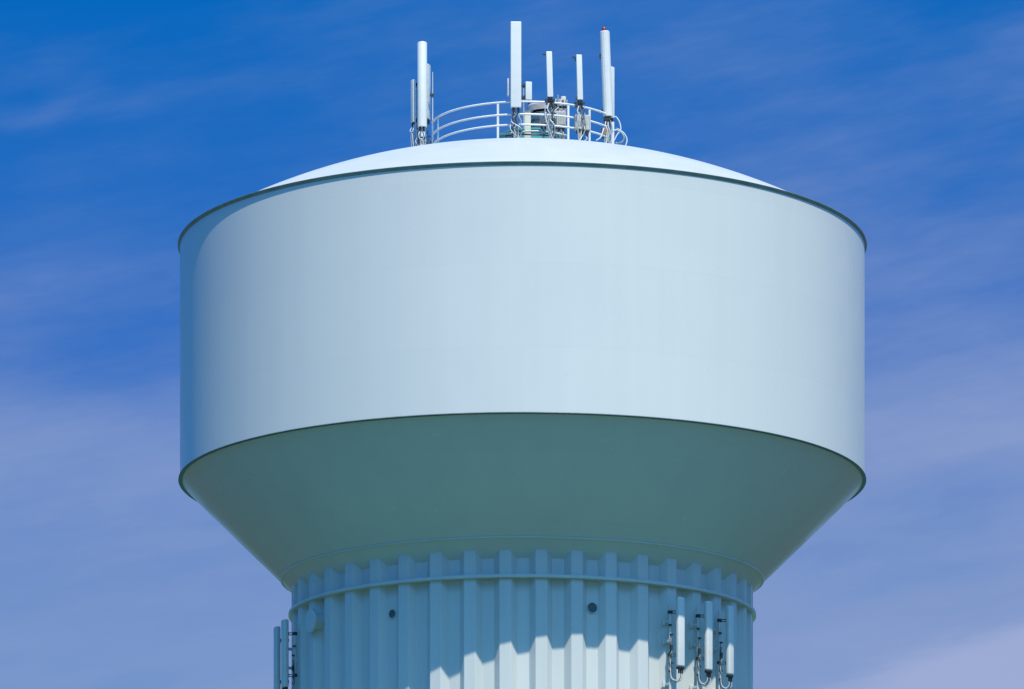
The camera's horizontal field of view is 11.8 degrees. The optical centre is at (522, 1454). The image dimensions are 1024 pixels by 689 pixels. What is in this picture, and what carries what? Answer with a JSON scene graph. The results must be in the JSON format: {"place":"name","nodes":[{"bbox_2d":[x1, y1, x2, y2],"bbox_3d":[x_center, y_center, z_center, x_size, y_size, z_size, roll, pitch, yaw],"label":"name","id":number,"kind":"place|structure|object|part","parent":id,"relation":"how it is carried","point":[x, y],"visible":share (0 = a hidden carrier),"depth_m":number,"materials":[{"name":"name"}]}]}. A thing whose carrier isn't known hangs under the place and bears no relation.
{"place":"outdoors","nodes":[
{"label":"outdoors","id":0,"kind":"place"},
{"bbox_2d":[0,0,1023,688],"label":"sky","id":1,"kind":"structure","parent":0,"point":[123,123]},
{"bbox_2d":[178,103,866,688],"bbox_3d":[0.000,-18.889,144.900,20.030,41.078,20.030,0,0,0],"label":"water tower","id":2,"kind":"structure","parent":0,"point":[504,411],"depth_m":137.54,"materials":[{"name":"white metal"}]},
{"bbox_2d":[274,626,291,688],"bbox_3d":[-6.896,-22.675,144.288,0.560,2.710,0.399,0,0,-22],"label":"panel antenna","id":3,"kind":"object","parent":2,"relation":"attached to","point":[277,657],"visible":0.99,"depth_m":144.17,"materials":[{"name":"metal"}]},
{"bbox_2d":[281,619,297,688],"bbox_3d":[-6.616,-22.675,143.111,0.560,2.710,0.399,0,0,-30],"label":"panel antenna","id":4,"kind":"object","parent":2,"relation":"attached to","point":[285,674],"visible":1,"depth_m":142.98,"materials":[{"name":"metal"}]},
{"bbox_2d":[410,79,419,146],"bbox_3d":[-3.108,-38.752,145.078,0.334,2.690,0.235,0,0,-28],"label":"panel antenna","id":5,"kind":"object","parent":2,"relation":"on","point":[413,101],"visible":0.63,"depth_m":144.99,"materials":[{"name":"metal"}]},
{"bbox_2d":[415,41,429,145],"bbox_3d":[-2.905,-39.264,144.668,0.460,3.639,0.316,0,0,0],"label":"canister antenna","id":6,"kind":"object","parent":2,"relation":"on","point":[421,85],"visible":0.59,"depth_m":144.53,"materials":[{"name":"white paint"}]},
{"bbox_2d":[424,64,430,144],"bbox_3d":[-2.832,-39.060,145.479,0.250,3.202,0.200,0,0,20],"label":"panel antenna","id":7,"kind":"object","parent":2,"relation":"on","point":[428,93],"visible":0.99,"depth_m":145.44,"materials":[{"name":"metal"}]},
{"bbox_2d":[430,72,433,143],"bbox_3d":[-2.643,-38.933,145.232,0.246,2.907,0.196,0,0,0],"label":"whip antenna","id":8,"kind":"object","parent":2,"relation":"on","point":[432,94],"visible":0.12,"depth_m":145.23,"materials":[{"name":"metal"}]},
{"bbox_2d":[507,21,522,137],"bbox_3d":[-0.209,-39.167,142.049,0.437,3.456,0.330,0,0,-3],"label":"panel antenna","id":9,"kind":"object","parent":2,"relation":"on","point":[515,65],"visible":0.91,"depth_m":141.89,"materials":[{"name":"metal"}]},
{"bbox_2d":[431,101,607,143],"bbox_3d":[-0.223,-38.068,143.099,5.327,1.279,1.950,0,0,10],"label":"safety railing","id":10,"kind":"object","parent":2,"relation":"on","point":[510,114],"visible":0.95,"depth_m":142.44,"materials":[{"name":"white metal"}]},
{"bbox_2d":[521,82,531,127],"bbox_3d":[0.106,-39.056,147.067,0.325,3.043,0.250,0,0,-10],"label":"panel antenna","id":11,"kind":"object","parent":2,"relation":"on","point":[527,90],"visible":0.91,"depth_m":146.97,"materials":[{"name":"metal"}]},
{"bbox_2d":[524,111,530,137],"bbox_3d":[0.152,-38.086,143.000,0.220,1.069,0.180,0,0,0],"label":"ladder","id":12,"kind":"object","parent":2,"relation":"on","point":[527,119],"visible":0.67,"depth_m":142.92,"materials":[{"name":"white metal"}]},
{"bbox_3d":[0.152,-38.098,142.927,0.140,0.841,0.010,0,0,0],"label":"door","id":13,"kind":"part","parent":12,"relation":"part of","materials":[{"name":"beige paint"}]},
{"bbox_2d":[505,134,555,137],"bbox_3d":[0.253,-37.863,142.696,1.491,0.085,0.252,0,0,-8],"label":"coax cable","id":14,"kind":"object","parent":2,"relation":"on","point":[532,134],"visible":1,"depth_m":142.66,"materials":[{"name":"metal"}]},
{"bbox_2d":[540,112,546,137],"bbox_3d":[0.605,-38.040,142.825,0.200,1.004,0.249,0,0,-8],"label":"radio unit","id":15,"kind":"object","parent":2,"relation":"on","point":[542,121],"visible":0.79,"depth_m":142.73,"materials":[{"name":"metal"}]},
{"bbox_2d":[543,51,555,138],"bbox_3d":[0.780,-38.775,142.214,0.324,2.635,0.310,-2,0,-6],"label":"panel antenna","id":16,"kind":"object","parent":2,"relation":"on","point":[549,69],"visible":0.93,"depth_m":142.08,"materials":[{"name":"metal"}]},
{"bbox_2d":[551,99,559,138],"bbox_3d":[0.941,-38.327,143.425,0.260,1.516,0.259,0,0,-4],"label":"radio unit","id":17,"kind":"object","parent":2,"relation":"on","point":[555,119],"visible":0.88,"depth_m":143.39,"materials":[{"name":"metal"}]},
{"bbox_2d":[547,95,567,138],"bbox_3d":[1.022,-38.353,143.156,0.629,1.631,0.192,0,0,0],"label":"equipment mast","id":18,"kind":"object","parent":2,"relation":"on","point":[562,100],"visible":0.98,"depth_m":143.14,"materials":[{"name":"metal"}]},
{"bbox_2d":[557,111,565,138],"bbox_3d":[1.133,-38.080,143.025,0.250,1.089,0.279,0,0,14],"label":"radio unit","id":19,"kind":"object","parent":2,"relation":"on","point":[561,121],"visible":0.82,"depth_m":142.93,"materials":[{"name":"metal"}]},
{"bbox_2d":[500,130,566,136],"bbox_3d":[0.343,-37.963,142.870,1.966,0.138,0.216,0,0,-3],"label":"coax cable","id":20,"kind":"object","parent":19,"relation":"attached to","point":[507,133],"visible":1,"depth_m":142.87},
{"bbox_2d":[572,55,585,139],"bbox_3d":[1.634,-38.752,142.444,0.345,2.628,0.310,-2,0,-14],"label":"panel antenna","id":21,"kind":"object","parent":2,"relation":"on","point":[579,103],"visible":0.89,"depth_m":142.31,"materials":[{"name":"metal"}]},
{"bbox_2d":[574,114,590,140],"bbox_3d":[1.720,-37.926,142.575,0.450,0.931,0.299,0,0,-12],"label":"radio unit","id":22,"kind":"object","parent":2,"relation":"on","point":[587,120],"visible":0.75,"depth_m":142.46,"materials":[{"name":"metal"}]},
{"bbox_2d":[601,128,605,142],"bbox_3d":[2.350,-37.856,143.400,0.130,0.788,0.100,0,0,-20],"label":"junction box","id":23,"kind":"object","parent":2,"relation":"on","point":[604,132],"visible":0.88,"depth_m":143.36,"materials":[{"name":"metal"}]},
{"bbox_2d":[599,30,612,142],"bbox_3d":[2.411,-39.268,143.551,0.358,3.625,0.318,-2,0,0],"label":"canister antenna","id":24,"kind":"object","parent":2,"relation":"on","point":[605,58],"visible":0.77,"depth_m":143.43,"materials":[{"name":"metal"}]},
{"bbox_2d":[609,66,613,143],"bbox_3d":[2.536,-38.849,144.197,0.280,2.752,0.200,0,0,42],"label":"panel antenna","id":25,"kind":"object","parent":2,"relation":"on","point":[612,79],"visible":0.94,"depth_m":144.11,"materials":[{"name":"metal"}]},
{"bbox_2d":[614,116,620,140],"bbox_3d":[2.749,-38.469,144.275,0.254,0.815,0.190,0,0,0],"label":"coax cable","id":26,"kind":"object","parent":25,"relation":"attached to","point":[620,127],"visible":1,"depth_m":144.25,"materials":[{"name":"white plastic"}]},
{"bbox_2d":[613,129,624,143],"bbox_3d":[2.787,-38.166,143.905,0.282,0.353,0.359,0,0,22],"label":"coax cable","id":27,"kind":"object","parent":25,"relation":"attached to","point":[622,134],"visible":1,"depth_m":143.93,"materials":[{"name":"white plastic"}]},
{"bbox_2d":[614,127,627,145],"bbox_3d":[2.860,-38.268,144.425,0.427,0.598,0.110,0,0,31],"label":"coax cable","id":28,"kind":"object","parent":25,"relation":"attached to","point":[624,134],"visible":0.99,"depth_m":144.37,"materials":[{"name":"white plastic"}]},
{"bbox_2d":[662,597,684,688],"bbox_3d":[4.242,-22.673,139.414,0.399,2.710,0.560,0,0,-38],"label":"panel antenna","id":29,"kind":"object","parent":2,"relation":"attached to","point":[680,633],"visible":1,"depth_m":139.27,"materials":[{"name":"paint"}]},
{"bbox_2d":[689,601,712,688],"bbox_3d":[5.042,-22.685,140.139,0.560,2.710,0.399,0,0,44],"label":"panel antenna","id":30,"kind":"object","parent":2,"relation":"attached to","point":[708,637],"visible":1,"depth_m":140.00,"materials":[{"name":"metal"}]},
{"bbox_2d":[713,606,733,688],"bbox_3d":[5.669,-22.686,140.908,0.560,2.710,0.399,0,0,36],"label":"panel antenna","id":31,"kind":"object","parent":2,"relation":"attached to","point":[729,661],"visible":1,"depth_m":140.78,"materials":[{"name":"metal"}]}
]}

